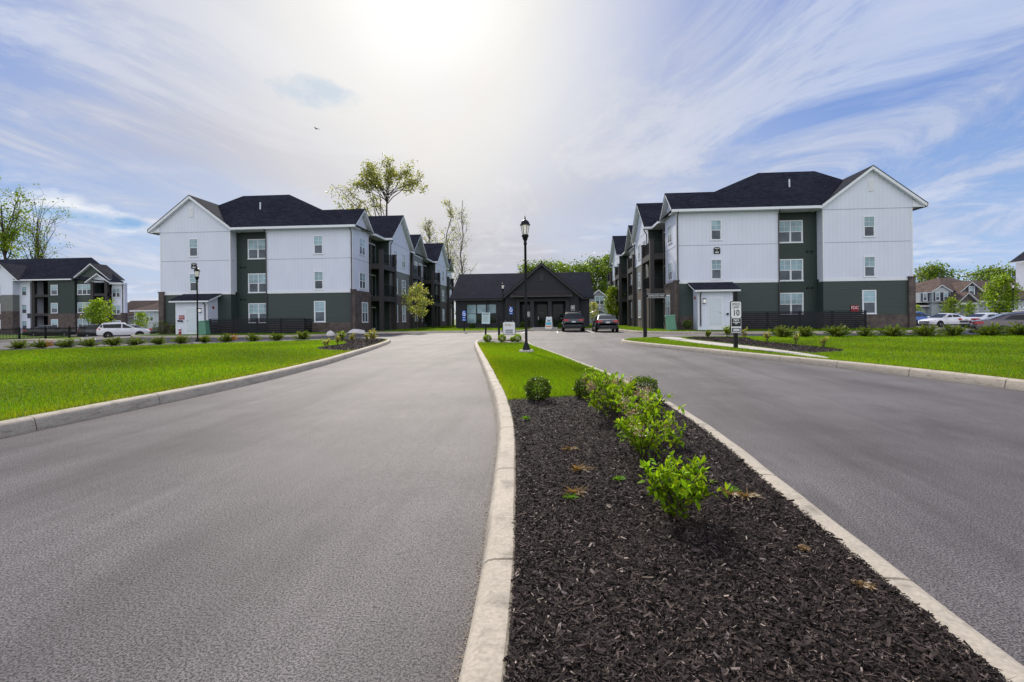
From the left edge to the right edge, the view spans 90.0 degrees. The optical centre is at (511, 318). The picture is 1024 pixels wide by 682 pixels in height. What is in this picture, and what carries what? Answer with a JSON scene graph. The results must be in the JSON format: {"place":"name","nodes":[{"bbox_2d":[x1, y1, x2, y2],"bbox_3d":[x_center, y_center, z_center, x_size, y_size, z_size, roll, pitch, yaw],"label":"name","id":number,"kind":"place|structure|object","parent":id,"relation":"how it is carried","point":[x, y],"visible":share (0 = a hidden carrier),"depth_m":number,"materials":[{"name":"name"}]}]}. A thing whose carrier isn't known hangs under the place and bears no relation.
{"place":"outdoors","nodes":[
{"label":"outdoors","id":0,"kind":"place"},
{"bbox_2d":[1,335,82,339],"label":"lawn","id":1,"kind":"structure","parent":0,"point":[59,336],"depth_m":55.53,"materials":[{"name":"green plant"}]},
{"bbox_2d":[0,326,86,339],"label":"iron fence","id":2,"kind":"object","parent":1,"relation":"on","point":[78,332],"visible":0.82,"depth_m":50.79,"materials":[{"name":"black metal"}]},
{"bbox_2d":[0,338,386,420],"bbox_3d":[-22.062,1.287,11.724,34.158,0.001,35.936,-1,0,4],"label":"lawn","id":3,"kind":"structure","parent":0,"point":[121,378],"depth_m":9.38,"materials":[{"name":"green plant"}]},
{"bbox_2d":[0,339,324,349],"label":"mulch bed","id":4,"kind":"object","parent":3,"relation":"on","point":[154,344],"visible":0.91,"depth_m":23.49,"materials":[{"name":"brown wood"}]},
{"bbox_2d":[3,340,32,348],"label":"juniper shrub","id":5,"kind":"object","parent":4,"relation":"on","point":[15,344],"visible":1,"depth_m":20.81,"materials":[{"name":"green plant"}]},
{"bbox_2d":[53,338,79,347],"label":"juniper shrub","id":6,"kind":"object","parent":4,"relation":"on","point":[65,343],"visible":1,"depth_m":21.68,"materials":[{"name":"green plant"}]},
{"bbox_2d":[101,336,126,345],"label":"juniper shrub","id":7,"kind":"object","parent":4,"relation":"on","point":[115,341],"visible":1,"depth_m":22.69,"materials":[{"name":"green plant"}]},
{"bbox_2d":[193,267,201,342],"bbox_3d":[-15.089,-0.535,24.550,0.404,4.003,0.404,-1,0,4],"label":"street lamp","id":8,"kind":"object","parent":4,"relation":"on","point":[196,270],"visible":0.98,"depth_m":24.52,"materials":[{"name":"black metal"}]},
{"label":"mulch bed","id":9,"kind":"structure","parent":3,"relation":"on","visible":0},
{"bbox_2d":[317,338,384,350],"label":"mulch chips","id":10,"kind":"object","parent":9,"relation":"on","point":[355,343],"visible":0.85,"depth_m":21.34,"materials":[{"name":"brown wood"}]},
{"bbox_2d":[0,325,1023,681],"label":"road","id":11,"kind":"structure","parent":0,"point":[326,523],"depth_m":3.37,"materials":[{"name":"grey asphalt"}]},
{"bbox_2d":[0,177,36,258],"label":"tree","id":12,"kind":"object","parent":11,"relation":"on","point":[6,236],"visible":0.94,"depth_m":103.74,"materials":[{"name":"green plant"}]},
{"bbox_2d":[4,184,75,258],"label":"tree","id":13,"kind":"object","parent":11,"relation":"on","point":[37,247],"visible":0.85,"depth_m":102.51,"materials":[{"name":"green plant"}]},
{"bbox_2d":[22,325,75,335],"bbox_3d":[-56.766,1.593,62.908,4.865,1.518,2.120,-1,0,-36],"label":"parked car","id":14,"kind":"object","parent":11,"relation":"on","point":[59,331],"visible":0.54,"depth_m":62.22,"materials":[{"name":"black paint"}]},
{"bbox_2d":[0,257,127,333],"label":"apartment building","id":15,"kind":"structure","parent":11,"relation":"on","point":[58,292],"depth_m":86.41,"materials":[{"name":"white"}]},
{"bbox_2d":[77,284,89,294],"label":"window","id":16,"kind":"structure","parent":15,"relation":"in","point":[82,289],"depth_m":86.21,"materials":[{"name":"clear glass"}]},
{"bbox_2d":[81,324,99,335],"bbox_3d":[-52.833,1.653,65.806,4.650,1.823,2.120,-1,0,-36],"label":"parked car","id":17,"kind":"object","parent":11,"relation":"on","point":[90,330],"visible":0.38,"depth_m":64.52,"materials":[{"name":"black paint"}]},
{"bbox_2d":[80,297,117,324],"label":"young tree","id":18,"kind":"object","parent":11,"relation":"on","point":[97,307],"visible":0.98,"depth_m":65.80,"materials":[{"name":"green plant"}]},
{"bbox_2d":[96,322,149,337],"bbox_3d":[-41.920,1.288,55.324,4.650,1.823,2.120,-1,0,-35],"label":"parked car","id":19,"kind":"object","parent":11,"relation":"on","point":[108,329],"visible":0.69,"depth_m":54.33,"materials":[{"name":"white paint"}]},
{"bbox_2d":[131,311,153,327],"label":"young tree","id":20,"kind":"object","parent":11,"relation":"on","point":[141,316],"visible":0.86,"depth_m":73.69,"materials":[{"name":"green plant"}]},
{"bbox_2d":[127,300,157,323],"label":"house","id":21,"kind":"structure","parent":11,"relation":"on","point":[131,305],"depth_m":97.41,"materials":[{"name":"brown"}]},
{"bbox_2d":[130,303,158,327],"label":"house","id":22,"kind":"structure","parent":11,"relation":"on","point":[152,311],"depth_m":84.92,"materials":[{"name":"grey"}]},
{"bbox_2d":[0,339,390,437],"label":"kerb","id":23,"kind":"structure","parent":11,"relation":"on","point":[20,425],"depth_m":7.24,"materials":[{"name":"concrete"}]},
{"bbox_2d":[452,388,496,681],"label":"grit","id":24,"kind":"object","parent":11,"relation":"on","point":[476,563],"visible":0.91,"depth_m":2.45,"materials":[{"name":"grey gravel"}]},
{"bbox_2d":[131,329,937,337],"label":"kerb","id":25,"kind":"structure","parent":11,"relation":"on","point":[624,330],"depth_m":38.92,"materials":[{"name":"concrete"}]},
{"bbox_2d":[531,257,567,272],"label":"tree","id":26,"kind":"object","parent":11,"relation":"on","point":[552,267],"visible":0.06,"depth_m":111.30,"materials":[{"name":"green plant"}]},
{"bbox_2d":[560,311,584,331],"bbox_3d":[5.382,0.291,45.449,2.120,1.823,4.650,-1,0,4],"label":"parked car","id":27,"kind":"object","parent":11,"relation":"on","point":[572,320],"visible":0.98,"depth_m":43.27,"materials":[{"name":"black paint"}]},
{"bbox_2d":[563,259,601,291],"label":"tree","id":28,"kind":"object","parent":11,"relation":"on","point":[582,267],"visible":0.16,"depth_m":111.77,"materials":[{"name":"green plant"}]},
{"bbox_2d":[580,252,604,290],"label":"tree","id":29,"kind":"object","parent":11,"relation":"on","point":[592,263],"visible":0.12,"depth_m":115.64,"materials":[{"name":"green plant"}]},
{"bbox_2d":[589,289,607,322],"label":"house","id":30,"kind":"structure","parent":11,"relation":"on","point":[599,296],"depth_m":89.07,"materials":[{"name":"grey"}]},
{"bbox_2d":[592,251,611,293],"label":"tree","id":31,"kind":"object","parent":11,"relation":"on","point":[608,270],"visible":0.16,"depth_m":109.96,"materials":[{"name":"green plant"}]},
{"bbox_2d":[591,314,618,331],"bbox_3d":[7.808,0.415,43.110,2.120,1.518,4.865,-1,0,4],"label":"parked car","id":32,"kind":"object","parent":11,"relation":"on","point":[605,321],"visible":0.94,"depth_m":40.93,"materials":[{"name":"black paint"}]},
{"bbox_2d":[642,290,665,336],"bbox_3d":[7.389,-0.138,26.505,1.197,2.680,0.194,-1,0,4],"label":"street name sign","id":33,"kind":"object","parent":11,"relation":"on","point":[645,295],"visible":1,"depth_m":26.46,"materials":[{"name":"black metal"}]},
{"bbox_2d":[458,338,1023,681],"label":"kerb","id":34,"kind":"structure","parent":11,"relation":"on","point":[486,650],"depth_m":2.12,"materials":[{"name":"concrete"}]},
{"bbox_2d":[621,337,1023,390],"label":"kerb","id":35,"kind":"structure","parent":11,"relation":"on","point":[1000,382],"depth_m":10.79,"materials":[{"name":"concrete"}]},
{"bbox_2d":[913,260,969,282],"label":"tree","id":36,"kind":"object","parent":11,"relation":"on","point":[935,271],"visible":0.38,"depth_m":88.17,"materials":[{"name":"green plant"}]},
{"bbox_2d":[918,313,964,326],"bbox_3d":[45.673,0.217,54.108,4.865,1.518,2.120,-1,0,-8],"label":"parked car","id":37,"kind":"object","parent":11,"relation":"on","point":[941,319],"visible":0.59,"depth_m":53.29,"materials":[{"name":"white paint"}]},
{"bbox_2d":[938,294,964,313],"bbox_3d":[55.159,-1.086,64.601,2.903,3.816,2.683,-1,0,4],"label":"young tree","id":38,"kind":"object","parent":11,"relation":"on","point":[950,301],"visible":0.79,"depth_m":64.13,"materials":[{"name":"green plant"}]},
{"bbox_2d":[916,278,1023,316],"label":"house","id":39,"kind":"structure","parent":11,"relation":"on","point":[932,295],"depth_m":70.88,"materials":[{"name":"brown"}]},
{"bbox_2d":[958,313,998,327],"bbox_3d":[44.774,0.227,48.054,4.865,1.518,2.120,-1,0,-8],"label":"parked car","id":40,"kind":"object","parent":11,"relation":"on","point":[963,321],"visible":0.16,"depth_m":47.64,"materials":[{"name":"white paint"}]},
{"bbox_2d":[958,261,1015,280],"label":"tree","id":41,"kind":"object","parent":11,"relation":"on","point":[988,273],"visible":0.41,"depth_m":90.55,"materials":[{"name":"green plant"}]},
{"bbox_2d":[969,312,1023,333],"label":"parked car","id":42,"kind":"object","parent":11,"relation":"on","point":[1005,318],"visible":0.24,"depth_m":28.24,"materials":[{"name":"grey paint"}]},
{"bbox_2d":[976,272,1023,312],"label":"young tree","id":43,"kind":"object","parent":11,"relation":"on","point":[1005,306],"visible":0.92,"depth_m":63.13,"materials":[{"name":"green plant"}]},
{"bbox_2d":[1010,252,1023,289],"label":"apartment building","id":44,"kind":"structure","parent":11,"relation":"on","point":[1018,260],"depth_m":72.77,"materials":[{"name":"white"}]},
{"bbox_2d":[0,0,1023,318],"label":"sky","id":45,"kind":"structure","parent":0,"point":[562,116],"materials":[{"name":"blue"}]},
{"bbox_2d":[139,323,917,334],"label":"lawn","id":46,"kind":"structure","parent":0,"point":[430,330],"depth_m":42.87,"materials":[{"name":"green plant"}]},
{"bbox_2d":[198,320,209,334],"bbox_3d":[-24.676,0.741,40.956,0.720,1.120,0.637,-6,0,0],"label":"transformer box","id":47,"kind":"object","parent":46,"relation":"on","point":[203,327],"visible":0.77,"depth_m":40.70,"materials":[{"name":"green metal"}]},
{"bbox_2d":[209,318,311,333],"bbox_3d":[-21.056,0.796,42.992,8.320,1.590,1.360,-1,0,4],"label":"slat fence","id":48,"kind":"object","parent":46,"relation":"on","point":[280,325],"visible":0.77,"depth_m":42.34,"materials":[{"name":"black metal"}]},
{"bbox_2d":[147,195,453,335],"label":"apartment building","id":49,"kind":"structure","parent":46,"relation":"on","point":[290,256],"depth_m":44.34,"materials":[{"name":"white"}]},
{"bbox_2d":[188,238,198,256],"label":"window","id":50,"kind":"structure","parent":49,"relation":"in","point":[193,242],"depth_m":44.27,"materials":[{"name":"white glass"}]},
{"bbox_2d":[189,273,198,291],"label":"window","id":51,"kind":"structure","parent":49,"relation":"in","point":[192,281],"depth_m":44.27,"materials":[{"name":"white glass"}]},
{"bbox_2d":[247,239,264,259],"bbox_3d":[-22.168,-6.033,44.696,1.900,1.770,0.085,-1,0,4],"label":"window","id":52,"kind":"structure","parent":49,"relation":"in","point":[256,247],"depth_m":44.71,"materials":[{"name":"clear glass"}]},
{"bbox_2d":[248,273,265,292],"bbox_3d":[-22.137,-3.058,44.696,1.900,1.720,0.085,-1,0,4],"label":"window","id":53,"kind":"structure","parent":49,"relation":"in","point":[257,281],"depth_m":44.71,"materials":[{"name":"clear glass"}]},
{"bbox_2d":[248,303,265,322],"bbox_3d":[-22.109,-0.433,44.696,1.900,1.770,0.085,-1,0,4],"label":"window","id":54,"kind":"structure","parent":49,"relation":"in","point":[255,310],"depth_m":44.71,"materials":[{"name":"clear glass"}]},
{"bbox_2d":[313,235,323,254],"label":"window","id":55,"kind":"structure","parent":49,"relation":"in","point":[317,239],"depth_m":43.40,"materials":[{"name":"clear glass"}]},
{"bbox_2d":[313,271,323,289],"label":"window","id":56,"kind":"structure","parent":49,"relation":"in","point":[318,275],"depth_m":43.39,"materials":[{"name":"clear glass"}]},
{"bbox_2d":[314,301,325,322],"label":"window","id":57,"kind":"structure","parent":49,"relation":"in","point":[319,306],"depth_m":43.39,"materials":[{"name":"clear glass"}]},
{"bbox_2d":[325,153,428,215],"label":"tree","id":58,"kind":"object","parent":46,"relation":"on","point":[372,181],"visible":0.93,"depth_m":96.89,"materials":[{"name":"green plant"}]},
{"bbox_2d":[401,282,433,330],"bbox_3d":[-8.496,-1.132,46.044,3.012,4.532,2.943,-1,0,4],"label":"young tree","id":59,"kind":"object","parent":46,"relation":"on","point":[420,298],"visible":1,"depth_m":45.80,"materials":[{"name":"green plant"}]},
{"bbox_2d":[417,217,440,242],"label":"tree","id":60,"kind":"object","parent":46,"relation":"on","point":[427,230],"visible":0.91,"depth_m":96.42,"materials":[{"name":"green plant"}]},
{"bbox_2d":[432,197,469,284],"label":"tree","id":61,"kind":"object","parent":46,"relation":"on","point":[449,213],"visible":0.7,"depth_m":96.16,"materials":[{"name":"green plant"}]},
{"bbox_2d":[451,200,480,283],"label":"tree","id":62,"kind":"object","parent":46,"relation":"on","point":[461,249],"visible":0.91,"depth_m":95.93,"materials":[{"name":"green plant"}]},
{"bbox_2d":[449,262,593,327],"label":"leasing office","id":63,"kind":"structure","parent":46,"relation":"on","point":[553,295],"depth_m":58.43,"materials":[{"name":"grey"}]},
{"bbox_2d":[466,304,476,323],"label":"window","id":64,"kind":"structure","parent":63,"relation":"in","point":[470,308],"depth_m":58.52,"materials":[{"name":"teal glass"}]},
{"bbox_2d":[476,304,486,323],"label":"window","id":65,"kind":"structure","parent":63,"relation":"in","point":[481,308],"depth_m":58.43,"materials":[{"name":"teal glass"}]},
{"bbox_2d":[486,304,496,323],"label":"window","id":66,"kind":"structure","parent":63,"relation":"in","point":[491,308],"depth_m":58.33,"materials":[{"name":"teal glass"}]},
{"bbox_2d":[537,304,547,326],"bbox_3d":[3.479,-0.337,59.038,1.280,2.680,0.140,-1,0,4],"label":"door","id":67,"kind":"structure","parent":63,"relation":"in","point":[542,309],"depth_m":59.09,"materials":[{"name":"black glass"}]},
{"bbox_2d":[552,304,563,325],"bbox_3d":[5.306,-0.406,58.940,1.280,2.580,0.050,-1,0,4],"label":"door","id":68,"kind":"structure","parent":63,"relation":"in","point":[557,309],"depth_m":58.95,"materials":[{"name":"black glass"}]},
{"bbox_2d":[601,285,622,316],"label":"young tree","id":69,"kind":"object","parent":46,"relation":"on","point":[612,295],"visible":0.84,"depth_m":66.76,"materials":[{"name":"green plant"}]},
{"bbox_2d":[664,315,676,329],"bbox_3d":[12.016,0.316,38.797,0.720,1.120,0.637,-6,-1,8],"label":"transformer box","id":70,"kind":"object","parent":46,"relation":"on","point":[670,322],"visible":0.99,"depth_m":38.53,"materials":[{"name":"green metal"}]},
{"bbox_2d":[607,165,928,329],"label":"apartment building","id":71,"kind":"structure","parent":46,"relation":"on","point":[798,241],"depth_m":39.05,"materials":[{"name":"white"}]},
{"bbox_2d":[710,219,721,240],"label":"window","id":72,"kind":"structure","parent":71,"relation":"in","point":[716,224],"depth_m":39.19,"materials":[{"name":"clear glass"}]},
{"bbox_2d":[710,259,722,279],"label":"window","id":73,"kind":"structure","parent":71,"relation":"in","point":[716,264],"depth_m":39.19,"materials":[{"name":"clear glass"}]},
{"bbox_2d":[779,220,802,242],"bbox_3d":[21.501,-6.691,39.577,1.900,1.770,0.085,-1,0,4],"label":"window","id":74,"kind":"structure","parent":71,"relation":"in","point":[790,231],"depth_m":39.56,"materials":[{"name":"clear glass"}]},
{"bbox_2d":[780,259,803,281],"bbox_3d":[21.532,-3.716,39.577,1.900,1.720,0.085,-1,0,4],"label":"window","id":75,"kind":"structure","parent":71,"relation":"in","point":[790,269],"depth_m":39.56,"materials":[{"name":"clear glass"}]},
{"bbox_2d":[780,293,803,310],"bbox_3d":[21.560,-1.091,39.577,1.900,1.770,0.085,-1,0,4],"label":"window","id":76,"kind":"structure","parent":71,"relation":"in","point":[788,301],"depth_m":39.57,"materials":[{"name":"clear glass"}]},
{"bbox_2d":[863,216,875,236],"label":"window","id":77,"kind":"structure","parent":71,"relation":"in","point":[868,221],"depth_m":38.32,"materials":[{"name":"clear glass"}]},
{"bbox_2d":[863,256,875,277],"bbox_3d":[26.759,-3.861,38.316,0.900,1.600,0.085,-1,0,4],"label":"window","id":78,"kind":"structure","parent":71,"relation":"in","point":[869,262],"depth_m":38.32,"materials":[{"name":"clear glass"}]},
{"bbox_2d":[862,290,876,313],"bbox_3d":[26.737,-1.211,38.319,1.040,1.820,0.085,-1,0,4],"label":"window","id":79,"kind":"structure","parent":71,"relation":"in","point":[868,296],"depth_m":38.32,"materials":[{"name":"clear glass"}]},
{"bbox_2d":[742,310,866,329],"bbox_3d":[21.025,0.264,37.947,9.220,1.590,1.460,-1,0,4],"label":"slat fence","id":80,"kind":"object","parent":46,"relation":"on","point":[805,319],"visible":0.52,"depth_m":37.20,"materials":[{"name":"black metal"}]},
{"bbox_2d":[624,334,1023,379],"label":"lawn","id":81,"kind":"structure","parent":0,"point":[908,356],"depth_m":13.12,"materials":[{"name":"green plant"}]},
{"bbox_2d":[730,292,741,347],"bbox_3d":[7.236,0.109,16.588,0.360,1.930,0.172,-1,0,4],"label":"speed sign","id":82,"kind":"object","parent":81,"relation":"on","point":[735,316],"visible":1,"depth_m":16.51,"materials":[{"name":"white metal"}]},
{"bbox_2d":[659,337,827,357],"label":"footpath","id":83,"kind":"structure","parent":81,"relation":"on","point":[730,345],"depth_m":17.45,"materials":[{"name":"concrete"}]},
{"bbox_2d":[686,336,843,352],"bbox_3d":[9.420,0.948,19.965,2.850,0.001,11.925,-1,0,4],"label":"mulch bed","id":84,"kind":"object","parent":81,"relation":"on","point":[781,347],"visible":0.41,"depth_m":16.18,"materials":[{"name":"black wood"}]},
{"bbox_2d":[768,324,797,336],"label":"juniper shrub","id":85,"kind":"object","parent":81,"relation":"on","point":[783,332],"visible":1,"depth_m":24.31,"materials":[{"name":"green plant"}]},
{"bbox_2d":[794,326,817,336],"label":"juniper shrub","id":86,"kind":"object","parent":81,"relation":"on","point":[806,332],"visible":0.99,"depth_m":24.33,"materials":[{"name":"green plant"}]},
{"bbox_2d":[822,324,852,336],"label":"juniper shrub","id":87,"kind":"object","parent":81,"relation":"on","point":[838,331],"visible":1,"depth_m":24.22,"materials":[{"name":"green plant"}]},
{"bbox_2d":[875,323,906,335],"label":"juniper shrub","id":88,"kind":"object","parent":81,"relation":"on","point":[893,332],"visible":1,"depth_m":24.03,"materials":[{"name":"green plant"}]},
{"bbox_2d":[905,324,945,335],"bbox_3d":[19.335,0.553,23.958,1.169,0.636,1.409,-1,0,-12],"label":"juniper shrub","id":89,"kind":"object","parent":81,"relation":"on","point":[926,330],"visible":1,"depth_m":23.85,"materials":[{"name":"green plant"}]},
{"bbox_2d":[937,324,968,335],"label":"juniper shrub","id":90,"kind":"object","parent":81,"relation":"on","point":[955,331],"visible":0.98,"depth_m":23.89,"materials":[{"name":"green plant"}]},
{"bbox_2d":[971,322,1004,335],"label":"juniper shrub","id":91,"kind":"object","parent":81,"relation":"on","point":[993,329],"visible":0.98,"depth_m":23.62,"materials":[{"name":"green plant"}]},
{"bbox_2d":[1003,321,1023,334],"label":"juniper shrub","id":92,"kind":"object","parent":81,"relation":"on","point":[1018,329],"visible":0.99,"depth_m":23.79,"materials":[{"name":"green plant"}]},
{"label":"median lawn","id":93,"kind":"structure","parent":0,"visible":0},
{"bbox_2d":[478,338,524,342],"bbox_3d":[-0.509,1.053,24.311,2.184,0.001,5.312,-1,0,-2],"label":"mulch bed","id":94,"kind":"object","parent":93,"relation":"on","point":[496,340],"visible":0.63,"depth_m":23.48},
{"bbox_2d":[496,316,515,335],"bbox_3d":[-0.313,0.568,25.302,0.980,1.370,0.124,-1,0,4],"label":"hanging sign","id":95,"kind":"object","parent":94,"relation":"on","point":[509,327],"visible":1,"depth_m":25.27,"materials":[{"name":"white metal"}]},
{"bbox_2d":[519,217,533,352],"bbox_3d":[0.424,-0.921,15.814,0.458,4.539,0.458,-1,0,4],"label":"street lamp","id":96,"kind":"object","parent":93,"relation":"on","point":[525,224],"visible":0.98,"depth_m":15.78,"materials":[{"name":"black metal"}]},
{"bbox_2d":[478,342,642,399],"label":"grass","id":97,"kind":"structure","parent":93,"relation":"on","point":[501,357],"depth_m":10.54,"materials":[{"name":"green plant"}]},
{"bbox_2d":[502,395,1016,681],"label":"mulch bed","id":98,"kind":"object","parent":93,"relation":"on","point":[710,639],"visible":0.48,"depth_m":2.05,"materials":[{"name":"black wood"}]},
{"bbox_2d":[523,376,551,400],"bbox_3d":[0.328,0.899,6.515,0.378,0.334,0.372,-1,0,4],"label":"boxwood shrub","id":99,"kind":"object","parent":98,"relation":"on","point":[543,393],"visible":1,"depth_m":6.44,"materials":[{"name":"green plant"}]},
{"bbox_2d":[572,378,594,397],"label":"boxwood shrub","id":100,"kind":"object","parent":98,"relation":"on","point":[577,386],"visible":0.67,"depth_m":6.60,"materials":[{"name":"green plant"}]},
{"bbox_2d":[578,367,622,405],"bbox_3d":[1.027,0.782,6.003,0.448,0.503,0.574,-1,0,37],"label":"leafy shrub","id":101,"kind":"object","parent":98,"relation":"on","point":[587,377],"visible":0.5,"depth_m":5.94,"materials":[{"name":"green plant"}]},
{"bbox_2d":[580,373,635,419],"bbox_3d":[1.003,0.776,5.223,0.575,0.517,0.516,-1,0,24],"label":"leafy shrub","id":102,"kind":"object","parent":98,"relation":"on","point":[612,390],"visible":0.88,"depth_m":5.18,"materials":[{"name":"green plant"}]},
{"bbox_2d":[631,375,658,400],"bbox_3d":[1.637,0.878,6.342,0.409,0.362,0.392,-1,0,4],"label":"boxwood shrub","id":103,"kind":"object","parent":98,"relation":"on","point":[653,382],"visible":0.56,"depth_m":6.28,"materials":[{"name":"green plant"}]},
{"bbox_2d":[609,386,685,431],"bbox_3d":[1.157,0.818,4.394,0.587,0.431,0.544,-1,0,-14],"label":"leafy shrub","id":104,"kind":"object","parent":98,"relation":"on","point":[650,404],"visible":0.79,"depth_m":4.33,"materials":[{"name":"green plant"}]},
{"bbox_2d":[613,405,687,460],"bbox_3d":[0.984,0.823,3.646,0.500,0.424,0.630,-1,0,4],"label":"leafy shrub","id":105,"kind":"object","parent":98,"relation":"on","point":[643,440],"visible":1,"depth_m":3.63,"materials":[{"name":"green plant"}]},
{"bbox_2d":[638,450,729,520],"bbox_3d":[0.868,0.869,2.658,0.448,0.356,0.420,-1,0,-27],"label":"leafy shrub","id":106,"kind":"object","parent":98,"relation":"on","point":[683,489],"visible":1,"depth_m":2.60,"materials":[{"name":"green plant"}]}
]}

